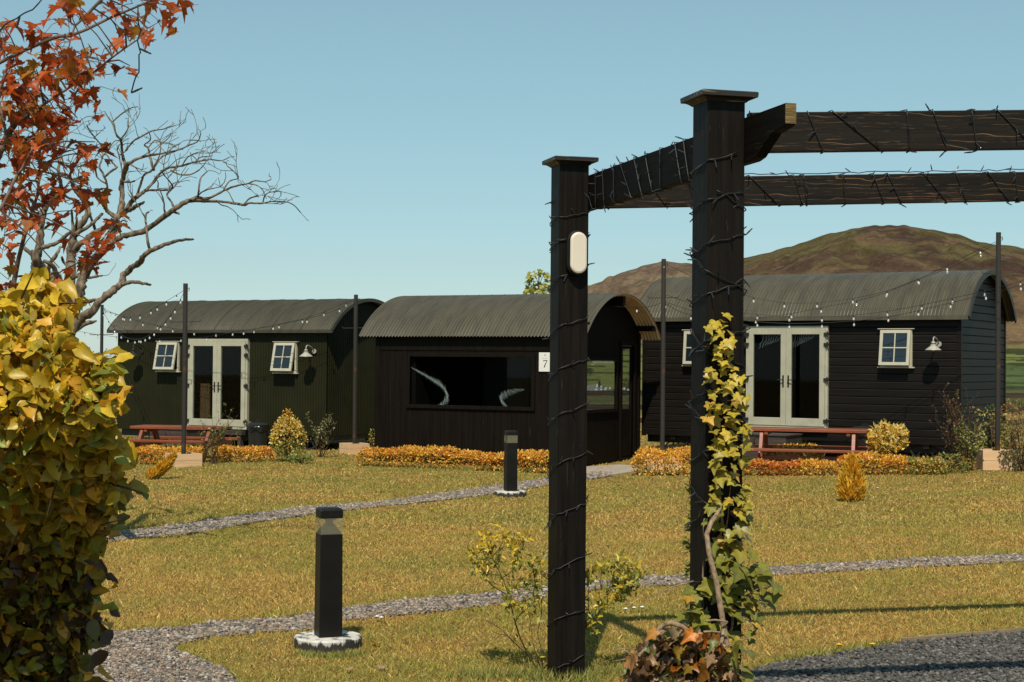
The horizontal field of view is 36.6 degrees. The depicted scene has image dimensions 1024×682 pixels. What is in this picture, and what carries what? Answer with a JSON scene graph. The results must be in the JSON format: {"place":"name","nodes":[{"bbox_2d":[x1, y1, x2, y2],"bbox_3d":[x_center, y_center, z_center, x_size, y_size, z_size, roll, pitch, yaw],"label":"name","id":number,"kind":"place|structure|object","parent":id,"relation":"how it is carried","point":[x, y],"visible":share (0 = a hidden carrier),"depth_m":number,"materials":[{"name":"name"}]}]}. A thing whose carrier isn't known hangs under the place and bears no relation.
{"place":"outdoors","nodes":[
{"label":"outdoors","id":0,"kind":"place"},
{"bbox_2d":[0,0,1023,357],"label":"sky","id":1,"kind":"structure","parent":0,"point":[412,138],"materials":[{"name":"blue"}]},
{"bbox_2d":[22,413,1023,681],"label":"lawn","id":2,"kind":"structure","parent":0,"point":[412,509],"depth_m":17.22,"materials":[{"name":"green plant"}]},
{"bbox_2d":[0,266,150,681],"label":"beech hedge","id":3,"kind":"object","parent":2,"relation":"on","point":[68,458],"visible":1,"depth_m":4.84,"materials":[{"name":"yellow plant"}]},
{"bbox_2d":[0,0,196,673],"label":"maple tree","id":4,"kind":"object","parent":2,"relation":"on","point":[70,69],"visible":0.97,"depth_m":5.68,"materials":[{"name":"red plant"}]},
{"bbox_2d":[0,0,41,30],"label":"fairy lights","id":5,"kind":"object","parent":4,"relation":"attached to","point":[18,18],"visible":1,"depth_m":5.60},
{"bbox_2d":[131,5,150,92],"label":"fairy lights","id":6,"kind":"object","parent":4,"relation":"hanging from","point":[140,50],"visible":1,"depth_m":5.60},
{"bbox_2d":[90,305,113,354],"bbox_3d":[-10.223,0.790,38.500,0.614,3.385,0.079,1,-1,0],"label":"light pole","id":7,"kind":"object","parent":2,"relation":"on","point":[101,334],"visible":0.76,"depth_m":38.48,"materials":[{"name":"metal"}]},
{"bbox_2d":[79,300,353,342],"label":"festoon lights","id":8,"kind":"object","parent":7,"relation":"hanging from","point":[220,334],"visible":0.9,"depth_m":35.72},
{"bbox_2d":[94,629,174,681],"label":"gravel area","id":9,"kind":"object","parent":2,"relation":"on","point":[111,648],"visible":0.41,"depth_m":10.54,"materials":[{"name":"grey gravel"}]},
{"bbox_2d":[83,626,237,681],"bbox_3d":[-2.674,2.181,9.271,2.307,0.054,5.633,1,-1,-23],"label":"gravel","id":10,"kind":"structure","parent":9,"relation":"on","point":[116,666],"depth_m":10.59,"materials":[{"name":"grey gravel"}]},
{"bbox_2d":[136,444,166,464],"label":"hedge","id":11,"kind":"object","parent":2,"relation":"on","point":[150,450],"visible":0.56,"depth_m":30.30,"materials":[{"name":"orange plant"}]},
{"bbox_2d":[145,451,177,478],"bbox_3d":[-6.045,2.156,26.703,0.548,0.547,0.398,0,-1,25],"label":"dwarf conifer","id":12,"kind":"object","parent":2,"relation":"on","point":[162,467],"visible":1,"depth_m":26.65,"materials":[{"name":"yellow plant"}]},
{"bbox_2d":[23,87,308,335],"bbox_3d":[-4.308,-0.235,17.095,4.299,5.239,2.153,0,-1,28],"label":"bare tree","id":13,"kind":"object","parent":2,"relation":"on","point":[74,244],"visible":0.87,"depth_m":16.99,"materials":[{"name":"grey plant"}]},
{"bbox_2d":[150,429,205,445],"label":"step platform","id":14,"kind":"structure","parent":2,"relation":"on","point":[172,432],"depth_m":36.31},
{"bbox_2d":[156,444,207,461],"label":"hedge","id":15,"kind":"object","parent":2,"relation":"on","point":[194,449],"visible":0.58,"depth_m":31.13,"materials":[{"name":"orange plant"}]},
{"bbox_2d":[165,452,201,467],"bbox_3d":[-6.345,2.296,29.879,0.540,0.256,0.540,1,-1,-35],"label":"planter box","id":16,"kind":"object","parent":2,"relation":"on","point":[193,459],"visible":0.8,"depth_m":29.67,"materials":[{"name":"wood"}]},
{"bbox_2d":[169,283,200,453],"bbox_3d":[-6.331,0.646,29.900,0.614,3.520,0.089,1,-1,0],"label":"light pole","id":17,"kind":"object","parent":16,"relation":"in","point":[184,364],"visible":0.96,"depth_m":29.87,"materials":[{"name":"metal"}]},
{"bbox_2d":[101,295,182,343],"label":"festoon lights","id":18,"kind":"object","parent":17,"relation":"hanging from","point":[149,334],"visible":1,"depth_m":34.25},
{"bbox_2d":[102,291,182,320],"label":"festoon lights","id":19,"kind":"object","parent":17,"relation":"hanging from","point":[143,313],"visible":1,"depth_m":34.03},
{"bbox_2d":[129,425,240,460],"bbox_3d":[-6.878,2.110,32.174,1.970,0.682,1.630,0,-1,12],"label":"picnic table","id":20,"kind":"object","parent":2,"relation":"on","point":[156,437],"visible":0.66,"depth_m":31.96,"materials":[{"name":"red wood"}]},
{"bbox_2d":[176,651,228,680],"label":"gravel area","id":21,"kind":"object","parent":2,"relation":"on","point":[200,665],"visible":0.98,"depth_m":10.38,"materials":[{"name":"grey gravel"}]},
{"bbox_2d":[186,430,245,446],"bbox_3d":[-7.085,2.306,36.674,1.794,0.400,0.160,0,-1,28],"label":"door step","id":22,"kind":"object","parent":2,"relation":"on","point":[239,434],"depth_m":36.28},
{"bbox_2d":[198,403,249,463],"bbox_3d":[-5.705,1.839,30.638,1.049,1.249,0.729,1,-1,-12],"label":"shrub","id":23,"kind":"object","parent":2,"relation":"on","point":[213,450],"visible":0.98,"depth_m":30.58,"materials":[{"name":"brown plant"}]},
{"bbox_2d":[210,444,274,462],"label":"hedge","id":24,"kind":"object","parent":2,"relation":"on","point":[227,451],"visible":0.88,"depth_m":31.23,"materials":[{"name":"orange plant"}]},
{"bbox_2d":[107,298,384,449],"bbox_3d":[-6.333,0.755,38.206,6.732,3.555,3.441,0,-1,28],"label":"shepherd hut","id":25,"kind":"object","parent":2,"relation":"on","point":[266,374],"visible":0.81,"depth_m":36.78,"materials":[{"name":"wood"}]},
{"bbox_2d":[130,344,143,355],"bbox_3d":[-9.207,0.229,37.812,0.310,0.288,0.463,0,-1,28],"label":"wall lamp","id":26,"kind":"object","parent":25,"relation":"attached to","point":[133,352],"visible":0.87,"depth_m":37.73,"materials":[{"name":"black metal"}]},
{"bbox_2d":[153,341,180,371],"bbox_3d":[-8.381,0.376,37.504,0.750,0.756,0.269,0,-1,28],"label":"window","id":27,"kind":"structure","parent":25,"relation":"in","point":[167,353],"depth_m":37.45,"materials":[{"name":"beige paint"}]},
{"bbox_2d":[186,341,216,425],"bbox_3d":[-7.442,1.011,37.026,0.926,2.014,0.130,0,-1,28],"label":"door","id":28,"kind":"structure","parent":25,"relation":"in","point":[192,421],"depth_m":37.09,"materials":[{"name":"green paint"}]},
{"bbox_2d":[216,341,247,426],"bbox_3d":[-6.620,1.013,36.590,0.926,2.014,0.130,0,-1,28],"label":"door","id":29,"kind":"structure","parent":25,"relation":"in","point":[237,423],"depth_m":36.61,"materials":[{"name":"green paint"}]},
{"bbox_2d":[270,341,298,373],"bbox_3d":[-5.290,0.385,35.859,0.710,0.750,0.268,0,-1,28],"label":"window","id":30,"kind":"structure","parent":25,"relation":"in","point":[284,360],"depth_m":35.82,"materials":[{"name":"beige paint"}]},
{"bbox_2d":[300,345,315,356],"bbox_3d":[-4.669,0.231,35.399,0.310,0.288,0.463,0,-1,28],"label":"wall lamp","id":31,"kind":"object","parent":25,"relation":"attached to","point":[305,353],"visible":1,"depth_m":35.30,"materials":[{"name":"grey metal"}]},
{"bbox_2d":[247,420,269,446],"bbox_3d":[-5.712,2.140,34.781,0.512,0.709,0.512,1,-1,0],"label":"dustbin","id":32,"kind":"object","parent":2,"relation":"on","point":[258,434],"visible":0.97,"depth_m":34.59,"materials":[{"name":"black plastic"}]},
{"bbox_2d":[281,408,293,454],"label":"shrub","id":33,"kind":"object","parent":2,"relation":"on","point":[285,432],"visible":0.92,"depth_m":31.58,"materials":[{"name":"brown plant"}]},
{"bbox_2d":[268,415,307,461],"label":"shrub","id":34,"kind":"object","parent":2,"relation":"on","point":[297,433],"visible":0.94,"depth_m":31.51,"materials":[{"name":"yellow plant"}]},
{"bbox_2d":[287,452,316,463],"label":"shrub","id":35,"kind":"object","parent":2,"relation":"on","point":[299,459],"visible":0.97,"depth_m":30.93,"materials":[{"name":"green plant"}]},
{"bbox_2d":[305,410,336,457],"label":"shrub","id":36,"kind":"object","parent":2,"relation":"on","point":[318,439],"visible":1,"depth_m":32.95,"materials":[{"name":"green plant"}]},
{"bbox_2d":[294,506,361,652],"bbox_3d":[-1.337,1.738,11.285,0.492,1.048,0.492,1,-1,-20],"label":"bollard light","id":37,"kind":"object","parent":2,"relation":"on","point":[328,633],"visible":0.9,"depth_m":11.21,"materials":[{"name":"paint"}]},
{"bbox_2d":[339,442,369,454],"bbox_3d":[-3.502,2.388,34.379,0.500,0.236,0.500,1,-1,-33],"label":"planter box","id":38,"kind":"object","parent":2,"relation":"on","point":[349,448],"visible":0.78,"depth_m":34.17,"materials":[{"name":"wood"}]},
{"bbox_2d":[342,295,358,443],"bbox_3d":[-3.488,0.728,34.400,0.614,3.520,0.089,1,-1,0],"label":"light pole","id":39,"kind":"object","parent":38,"relation":"in","point":[355,345],"visible":0.85,"depth_m":34.37,"materials":[{"name":"metal"}]},
{"bbox_2d":[104,298,354,336],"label":"festoon lights","id":40,"kind":"object","parent":39,"relation":"hanging from","point":[231,331],"visible":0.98,"depth_m":35.97},
{"bbox_2d":[367,428,374,447],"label":"shrub","id":41,"kind":"object","parent":2,"relation":"on","point":[372,441],"visible":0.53,"depth_m":33.37,"materials":[{"name":"green plant"}]},
{"bbox_2d":[355,444,548,472],"bbox_3d":[-1.140,2.251,29.786,4.105,0.510,0.552,0,-1,24],"label":"hedge","id":42,"kind":"object","parent":2,"relation":"on","point":[463,453],"visible":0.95,"depth_m":29.68,"materials":[{"name":"orange plant"}]},
{"bbox_2d":[359,293,660,465],"bbox_3d":[0.004,0.768,32.398,5.187,3.490,3.778,0,-1,28],"label":"garden lounge","id":43,"kind":"object","parent":2,"relation":"on","point":[461,372],"visible":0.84,"depth_m":31.57,"materials":[{"name":"black wood"}]},
{"bbox_2d":[406,353,535,410],"bbox_3d":[-0.849,0.805,30.894,2.939,1.120,0.054,0,-1,28],"label":"window","id":44,"kind":"structure","parent":43,"relation":"in","point":[533,356],"depth_m":30.88,"materials":[{"name":"black glass"}]},
{"bbox_2d":[539,352,549,371],"bbox_3d":[0.635,0.410,30.107,0.245,0.372,0.021,0,-1,28],"label":"number sign","id":45,"kind":"object","parent":43,"relation":"attached to","point":[544,361],"visible":0.85,"depth_m":30.10,"materials":[{"name":"white plastic"}]},
{"bbox_2d":[587,357,617,413],"bbox_3d":[1.690,0.883,30.962,0.059,1.114,2.010,0,-1,28],"label":"window","id":46,"kind":"structure","parent":43,"relation":"in","point":[615,409],"depth_m":31.71,"materials":[{"name":"black wood"}]},
{"bbox_2d":[622,346,631,455],"bbox_3d":[2.374,1.254,32.361,0.040,2.300,0.612,0,-1,28],"label":"door","id":47,"kind":"structure","parent":43,"relation":"in","point":[626,413],"depth_m":32.49,"materials":[{"name":"black wood"}]},
{"bbox_2d":[632,346,632,394],"bbox_3d":[1.524,0.816,33.556,2.430,1.550,0.047,0,-1,28],"label":"window","id":48,"kind":"structure","parent":43,"relation":"in","point":[632,346],"depth_m":32.98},
{"bbox_2d":[495,430,525,497],"bbox_3d":[-0.021,1.912,23.983,0.492,1.048,0.492,1,-1,-18],"label":"bollard light","id":49,"kind":"object","parent":2,"relation":"on","point":[510,468],"visible":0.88,"depth_m":23.90,"materials":[{"name":"paint"}]},
{"bbox_2d":[523,269,549,293],"bbox_3d":[0.656,0.460,37.561,0.940,4.451,0.893,0,-1,24],"label":"young sycamore","id":50,"kind":"object","parent":2,"relation":"on","point":[540,289],"visible":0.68,"depth_m":37.41,"materials":[{"name":"green plant"}]},
{"bbox_2d":[465,523,652,669],"bbox_3d":[0.307,1.731,10.424,1.270,1.012,0.495,1,-1,0],"label":"leggy shrub","id":51,"kind":"object","parent":2,"relation":"on","point":[618,587],"visible":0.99,"depth_m":10.42,"materials":[{"name":"yellow plant"}]},
{"bbox_2d":[114,390,1023,424],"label":"rail fence","id":52,"kind":"object","parent":2,"relation":"on","point":[626,393],"depth_m":44.52,"materials":[{"name":"brown wood"}]},
{"bbox_2d":[630,447,690,475],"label":"hedge","id":53,"kind":"object","parent":2,"relation":"on","point":[660,454],"visible":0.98,"depth_m":27.99,"materials":[{"name":"orange plant"}]},
{"bbox_2d":[643,455,681,469],"bbox_3d":[2.874,2.325,29.578,0.600,0.256,0.600,1,-1,-10],"label":"planter box","id":54,"kind":"object","parent":2,"relation":"on","point":[650,466],"visible":0.16,"depth_m":29.29,"materials":[{"name":"wood"}]},
{"bbox_2d":[648,259,678,450],"bbox_3d":[2.890,0.432,29.602,0.614,4.007,0.089,1,-1,0],"label":"light pole","id":55,"kind":"object","parent":54,"relation":"in","point":[663,297],"visible":0.91,"depth_m":29.57,"materials":[{"name":"metal"}]},
{"bbox_2d":[614,303,659,312],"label":"festoon lights","id":56,"kind":"object","parent":55,"relation":"hanging from","point":[636,307],"visible":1,"depth_m":30.26},
{"bbox_2d":[666,284,1022,328],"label":"festoon lights","id":57,"kind":"object","parent":55,"relation":"hanging from","point":[874,318],"visible":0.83,"depth_m":29.02},
{"bbox_2d":[668,280,1021,321],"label":"festoon lights","id":58,"kind":"object","parent":55,"relation":"hanging from","point":[875,312],"visible":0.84,"depth_m":29.14},
{"bbox_2d":[636,445,690,464],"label":"hedge","id":59,"kind":"object","parent":2,"relation":"on","point":[685,449],"visible":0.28,"depth_m":30.95,"materials":[{"name":"orange plant"}]},
{"bbox_2d":[743,432,802,460],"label":"step platform","id":60,"kind":"structure","parent":2,"relation":"on","point":[792,438],"depth_m":31.27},
{"bbox_2d":[542,89,1023,681],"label":"pergola","id":61,"kind":"object","parent":2,"relation":"on","point":[724,125],"visible":0.93,"depth_m":8.58,"materials":[{"name":"black wood"}]},
{"bbox_2d":[541,200,593,668],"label":"fairy lights","id":62,"kind":"object","parent":61,"relation":"attached to","point":[552,468],"visible":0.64,"depth_m":10.15},
{"bbox_2d":[566,230,587,275],"bbox_3d":[0.429,-0.576,10.127,0.144,0.300,0.074,1,-1,-15],"label":"bulkhead light","id":63,"kind":"object","parent":61,"relation":"attached to","point":[576,252],"visible":1,"depth_m":10.10,"materials":[{"name":"white plastic"}]},
{"bbox_2d":[584,110,749,212],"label":"fairy lights","id":64,"kind":"object","parent":61,"relation":"attached to","point":[652,194],"visible":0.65,"depth_m":9.24},
{"bbox_2d":[611,619,753,681],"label":"dried ivy clump","id":65,"kind":"object","parent":61,"relation":"attached to","point":[683,652],"visible":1,"depth_m":7.36,"materials":[{"name":"brown plant"}]},
{"bbox_2d":[704,508,729,647],"bbox_3d":[1.004,1.295,7.492,0.109,0.957,0.153,1,-1,-28],"label":"dead ivy stem","id":66,"kind":"object","parent":65,"relation":"attached to","point":[724,638],"visible":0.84,"depth_m":7.48,"materials":[{"name":"brown wood"}]},
{"bbox_2d":[682,151,752,629],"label":"fairy lights","id":67,"kind":"object","parent":61,"relation":"attached to","point":[692,350],"visible":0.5,"depth_m":7.71},
{"bbox_2d":[685,190,749,520],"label":"fairy lights","id":68,"kind":"object","parent":61,"relation":"attached to","point":[690,406],"visible":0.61,"depth_m":7.71},
{"bbox_2d":[652,312,784,681],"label":"ivy","id":69,"kind":"object","parent":61,"relation":"attached to","point":[747,578],"visible":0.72,"depth_m":7.60,"materials":[{"name":"green plant"}]},
{"bbox_2d":[606,166,1019,209],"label":"fairy lights","id":70,"kind":"object","parent":61,"relation":"attached to","point":[772,198],"visible":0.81,"depth_m":10.39},
{"bbox_2d":[745,164,1023,175],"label":"fairy lights","id":71,"kind":"object","parent":61,"relation":"attached to","point":[886,171],"visible":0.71,"depth_m":10.41},
{"bbox_2d":[807,103,1023,157],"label":"fairy lights","id":72,"kind":"object","parent":61,"relation":"attached to","point":[940,130],"visible":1,"depth_m":7.93},
{"bbox_2d":[742,457,840,475],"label":"hedge","id":73,"kind":"object","parent":2,"relation":"on","point":[799,464],"visible":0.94,"depth_m":27.48,"materials":[{"name":"orange plant"}]},
{"bbox_2d":[766,443,824,466],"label":"hedge","id":74,"kind":"object","parent":2,"relation":"on","point":[784,446],"visible":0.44,"depth_m":29.64,"materials":[{"name":"orange plant"}]},
{"bbox_2d":[748,426,869,464],"bbox_3d":[5.570,2.033,29.065,2.180,0.784,1.630,0,-1,16],"label":"picnic table","id":75,"kind":"object","parent":2,"relation":"on","point":[765,451],"visible":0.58,"depth_m":28.65,"materials":[{"name":"red wood"}]},
{"bbox_2d":[640,269,1016,457],"bbox_3d":[6.672,0.492,33.316,7.313,3.882,3.716,0,-1,32],"label":"shepherd hut","id":76,"kind":"object","parent":2,"relation":"on","point":[838,372],"visible":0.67,"depth_m":31.50,"materials":[{"name":"black wood"}]},
{"bbox_2d":[682,331,691,365],"bbox_3d":[3.961,0.148,32.991,0.750,0.786,0.185,0,-1,32],"label":"window","id":77,"kind":"structure","parent":76,"relation":"in","point":[687,344],"depth_m":33.07,"materials":[{"name":"beige paint"}]},
{"bbox_2d":[743,329,785,425],"bbox_3d":[5.251,0.745,32.162,0.929,1.996,0.130,0,-1,32],"label":"door","id":78,"kind":"structure","parent":76,"relation":"in","point":[751,333],"depth_m":32.17,"materials":[{"name":"white paint"}]},
{"bbox_2d":[786,329,828,426],"bbox_3d":[6.046,0.746,31.663,0.929,1.996,0.130,0,-1,32],"label":"door","id":79,"kind":"structure","parent":76,"relation":"in","point":[790,421],"depth_m":31.65,"materials":[{"name":"white paint"}]},
{"bbox_2d":[877,328,914,367],"bbox_3d":[7.605,0.142,30.685,0.739,0.788,0.234,0,-1,32],"label":"window","id":80,"kind":"structure","parent":76,"relation":"in","point":[895,346],"depth_m":30.63,"materials":[{"name":"beige paint"}]},
{"bbox_2d":[925,336,941,350],"bbox_3d":[8.231,0.054,30.136,0.310,0.288,0.463,0,-1,32],"label":"wall lamp","id":81,"kind":"object","parent":76,"relation":"attached to","point":[933,346],"visible":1,"depth_m":30.04,"materials":[{"name":"grey metal"}]},
{"bbox_2d":[833,452,866,501],"bbox_3d":[4.925,1.982,22.451,0.476,0.758,0.505,1,-1,0],"label":"dwarf conifer","id":82,"kind":"object","parent":2,"relation":"on","point":[852,472],"visible":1,"depth_m":22.37,"materials":[{"name":"yellow plant"}]},
{"bbox_2d":[850,424,879,463],"bbox_3d":[6.882,2.011,30.182,0.589,0.794,0.584,1,-1,0],"label":"dustbin","id":83,"kind":"object","parent":2,"relation":"on","point":[862,438],"visible":0.33,"depth_m":29.96,"materials":[{"name":"black plastic"}]},
{"bbox_2d":[864,418,909,468],"bbox_3d":[6.912,1.915,28.586,0.894,0.992,0.727,1,-1,0],"label":"shrub","id":84,"kind":"object","parent":2,"relation":"on","point":[894,431],"visible":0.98,"depth_m":28.49,"materials":[{"name":"yellow plant"}]},
{"bbox_2d":[834,450,948,474],"bbox_3d":[6.728,2.186,27.491,2.039,0.499,0.646,0,-1,12],"label":"hedge","id":85,"kind":"object","parent":2,"relation":"on","point":[898,460],"visible":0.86,"depth_m":27.28,"materials":[{"name":"orange plant"}]},
{"bbox_2d":[922,451,972,472],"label":"shrub","id":86,"kind":"object","parent":2,"relation":"on","point":[951,456],"visible":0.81,"depth_m":27.39,"materials":[{"name":"green plant"}]},
{"bbox_2d":[929,383,994,468],"bbox_3d":[8.152,1.574,28.427,1.323,1.606,0.993,1,-1,-33],"label":"shrub","id":87,"kind":"object","parent":2,"relation":"on","point":[955,424],"visible":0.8,"depth_m":28.39,"materials":[{"name":"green plant"}]},
{"bbox_2d":[901,627,1023,640],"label":"timber edging","id":88,"kind":"object","parent":2,"relation":"on","point":[976,633],"visible":0.43,"depth_m":11.54,"materials":[{"name":"brown wood"}]},
{"bbox_2d":[953,412,987,470],"bbox_3d":[8.165,1.805,27.791,0.801,1.126,0.695,1,-1,-36],"label":"shrub","id":89,"kind":"object","parent":2,"relation":"on","point":[966,446],"visible":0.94,"depth_m":27.87,"materials":[{"name":"green plant"}]},
{"bbox_2d":[976,449,1018,470],"bbox_3d":[8.845,2.160,28.180,0.640,0.356,0.640,0,-1,6],"label":"planter box","id":90,"kind":"object","parent":2,"relation":"on","point":[988,459],"visible":0.81,"depth_m":27.88,"materials":[{"name":"wood"}]},
{"bbox_2d":[972,404,1010,448],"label":"shrub","id":91,"kind":"object","parent":90,"relation":"in","point":[989,436],"visible":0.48,"depth_m":28.98,"materials":[{"name":"green plant"}]},
{"bbox_2d":[982,232,1014,450],"bbox_3d":[8.862,0.169,28.205,0.614,4.304,0.089,1,-1,0],"label":"light pole","id":92,"kind":"object","parent":90,"relation":"in","point":[998,343],"visible":0.93,"depth_m":28.18,"materials":[{"name":"metal"}]},
{"bbox_2d":[666,243,995,323],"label":"festoon lights","id":93,"kind":"object","parent":92,"relation":"hanging from","point":[843,303],"visible":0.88,"depth_m":29.34},
{"bbox_2d":[666,241,996,307],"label":"festoon lights","id":94,"kind":"object","parent":92,"relation":"hanging from","point":[862,296],"visible":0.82,"depth_m":29.04},
{"bbox_2d":[988,403,1023,448],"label":"shrub","id":95,"kind":"object","parent":2,"relation":"on","point":[1017,409],"visible":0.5,"depth_m":29.35,"materials":[{"name":"green plant"}]},
{"bbox_2d":[999,417,1023,471],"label":"shrub","id":96,"kind":"object","parent":2,"relation":"on","point":[1020,463],"visible":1,"depth_m":27.60,"materials":[{"name":"green plant"}]},
{"bbox_2d":[106,470,1023,644],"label":"gravel","id":97,"kind":"structure","parent":0,"point":[406,606],"depth_m":15.27,"materials":[{"name":"grey gravel"}]},
{"bbox_2d":[109,225,1023,413],"bbox_3d":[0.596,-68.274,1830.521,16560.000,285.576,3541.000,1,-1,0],"label":"hills","id":98,"kind":"structure","parent":0,"point":[885,248],"depth_m":2133.73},
{"bbox_2d":[587,384,598,389],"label":"house","id":99,"kind":"structure","parent":98,"relation":"on","point":[591,387],"depth_m":898.77,"materials":[{"name":"grey stone"}]},
{"bbox_2d":[623,378,628,389],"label":"field tree","id":100,"kind":"object","parent":98,"relation":"on","point":[625,384],"visible":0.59,"depth_m":929.12,"materials":[{"name":"green plant"}]},
{"bbox_2d":[1006,398,1020,413],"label":"field tree","id":101,"kind":"object","parent":98,"relation":"on","point":[1013,399],"visible":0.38,"depth_m":65.71,"materials":[{"name":"green plant"}]},
{"bbox_2d":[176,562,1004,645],"bbox_3d":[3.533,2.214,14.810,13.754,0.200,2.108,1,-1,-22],"label":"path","id":102,"kind":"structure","parent":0,"point":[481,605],"depth_m":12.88,"materials":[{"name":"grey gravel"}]},
{"bbox_2d":[586,464,636,475],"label":"pavement","id":103,"kind":"structure","parent":0,"point":[617,469],"depth_m":29.45,"materials":[{"name":"beige concrete"}]},
{"bbox_2d":[741,630,1023,681],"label":"driveway","id":104,"kind":"structure","parent":0,"point":[800,673],"depth_m":10.48,"materials":[{"name":"grey gravel"}]}
]}

